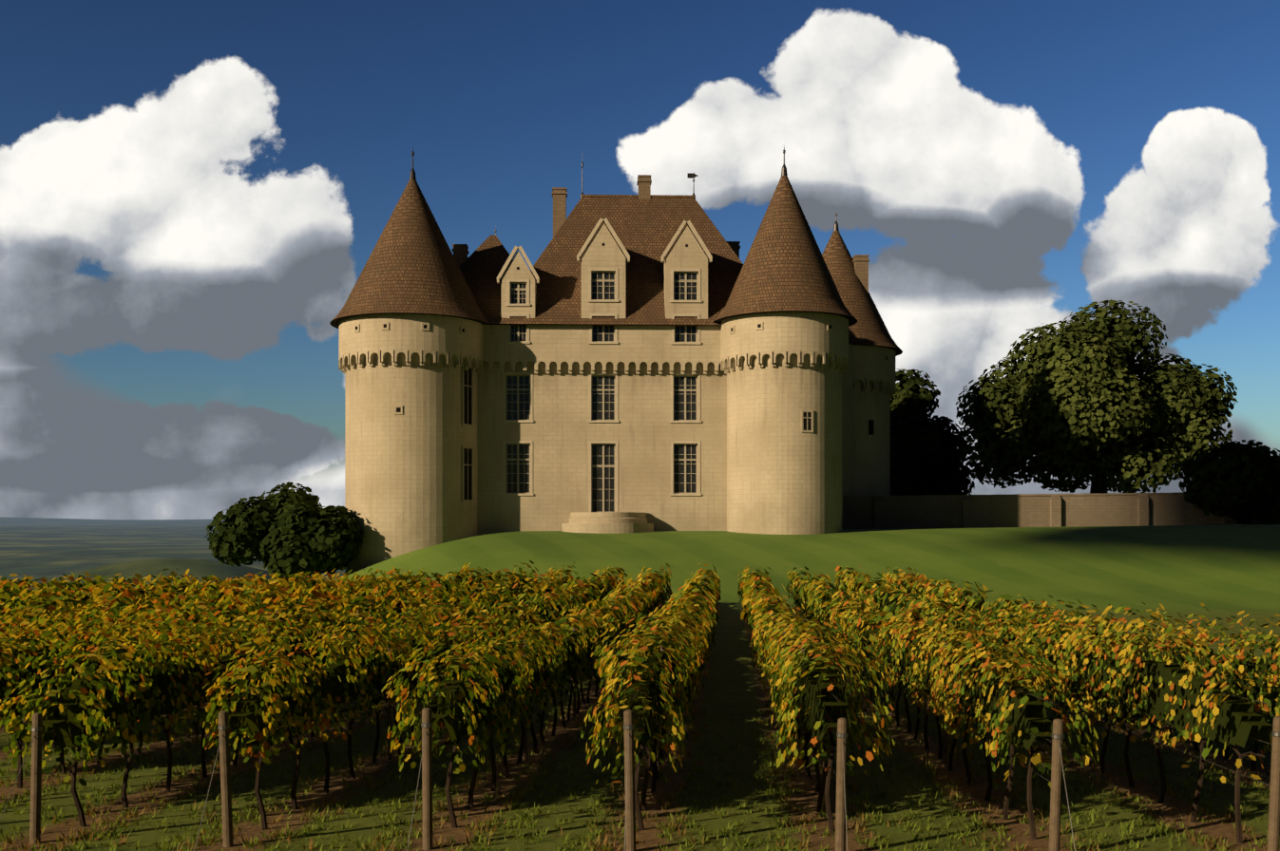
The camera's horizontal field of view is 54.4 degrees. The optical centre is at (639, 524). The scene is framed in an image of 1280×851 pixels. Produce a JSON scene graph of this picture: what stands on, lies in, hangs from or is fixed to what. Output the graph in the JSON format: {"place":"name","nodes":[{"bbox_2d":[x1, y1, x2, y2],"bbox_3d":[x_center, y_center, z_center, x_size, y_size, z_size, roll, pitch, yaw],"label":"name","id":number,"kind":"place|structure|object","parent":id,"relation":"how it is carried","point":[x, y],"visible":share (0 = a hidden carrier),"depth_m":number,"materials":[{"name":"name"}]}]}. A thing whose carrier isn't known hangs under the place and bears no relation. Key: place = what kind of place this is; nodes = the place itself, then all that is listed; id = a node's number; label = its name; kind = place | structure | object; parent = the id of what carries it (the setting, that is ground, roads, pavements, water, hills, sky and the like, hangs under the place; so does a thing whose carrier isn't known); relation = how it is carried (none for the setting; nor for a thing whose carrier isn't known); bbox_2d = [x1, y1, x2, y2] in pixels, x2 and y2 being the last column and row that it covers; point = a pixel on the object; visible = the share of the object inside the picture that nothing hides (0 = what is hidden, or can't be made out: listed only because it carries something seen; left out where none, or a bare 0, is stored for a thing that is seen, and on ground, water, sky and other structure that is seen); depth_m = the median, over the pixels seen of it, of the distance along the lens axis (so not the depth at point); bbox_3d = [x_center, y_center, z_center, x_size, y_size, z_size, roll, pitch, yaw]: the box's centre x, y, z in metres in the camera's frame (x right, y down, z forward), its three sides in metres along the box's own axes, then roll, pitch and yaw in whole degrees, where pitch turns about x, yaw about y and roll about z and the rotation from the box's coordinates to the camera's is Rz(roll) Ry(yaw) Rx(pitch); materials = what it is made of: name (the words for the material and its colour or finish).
{"place":"outdoors","nodes":[
{"label":"outdoors","id":0,"kind":"place"},
{"bbox_2d":[27,558,273,590],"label":"knoll ground","id":1,"kind":"structure","parent":0,"point":[199,569],"depth_m":491.25,"materials":[{"name":"green plant"}]},
{"bbox_2d":[0,517,1279,850],"bbox_3d":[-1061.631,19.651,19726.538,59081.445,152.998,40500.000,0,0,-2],"label":"ground","id":2,"kind":"structure","parent":0,"point":[1224,573],"depth_m":20.73,"materials":[{"name":"green plant"}]},
{"bbox_2d":[204,481,364,582],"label":"bush","id":3,"kind":"object","parent":2,"relation":"on","point":[284,530],"visible":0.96,"depth_m":75.56,"materials":[{"name":"green plant"}]},
{"bbox_2d":[329,147,489,574],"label":"tower","id":4,"kind":"structure","parent":2,"relation":"on","point":[408,320],"depth_m":77.96,"materials":[{"name":"stone"}]},
{"bbox_2d":[0,560,1279,843],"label":"vine","id":5,"kind":"object","parent":2,"relation":"on","point":[114,654],"depth_m":16.47,"materials":[{"name":"plant"}]},
{"bbox_2d":[0,589,1279,850],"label":"vineyard posts","id":6,"kind":"object","parent":2,"relation":"on","point":[1057,770],"visible":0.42,"depth_m":12.44,"materials":[{"name":"wood"}]},
{"bbox_2d":[0,706,1279,850],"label":"grass tufts","id":7,"kind":"object","parent":2,"relation":"on","point":[1172,792],"visible":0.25,"depth_m":15.07,"materials":[{"name":"green plant"}]},
{"bbox_2d":[451,161,869,534],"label":"chateau","id":8,"kind":"structure","parent":2,"relation":"on","point":[601,392],"depth_m":81.75,"materials":[{"name":"stone"}]},
{"bbox_2d":[713,146,857,534],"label":"tower","id":9,"kind":"structure","parent":2,"relation":"on","point":[786,318],"depth_m":78.40,"materials":[{"name":"stone"}]},
{"bbox_2d":[821,212,902,496],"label":"tower","id":10,"kind":"structure","parent":2,"relation":"on","point":[877,350],"depth_m":92.97,"materials":[{"name":"stone"}]},
{"bbox_2d":[890,368,974,496],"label":"tree","id":11,"kind":"object","parent":2,"relation":"on","point":[925,459],"visible":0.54,"depth_m":109.69,"materials":[{"name":"green plant"}]},
{"bbox_2d":[842,492,1252,529],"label":"garden wall","id":12,"kind":"structure","parent":2,"relation":"on","point":[984,511],"depth_m":90.42,"materials":[{"name":"stone"}]},
{"bbox_2d":[954,299,1238,494],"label":"tree","id":13,"kind":"object","parent":2,"relation":"on","point":[1079,400],"visible":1,"depth_m":99.99,"materials":[{"name":"green plant"}]},
{"bbox_2d":[1177,439,1279,524],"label":"shrub","id":14,"kind":"object","parent":2,"relation":"on","point":[1239,482],"visible":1,"depth_m":86.01,"materials":[{"name":"green plant"}]},
{"bbox_2d":[0,0,1279,519],"label":"sky","id":15,"kind":"structure","parent":0,"point":[193,192],"materials":[{"name":"blue"}]}
]}

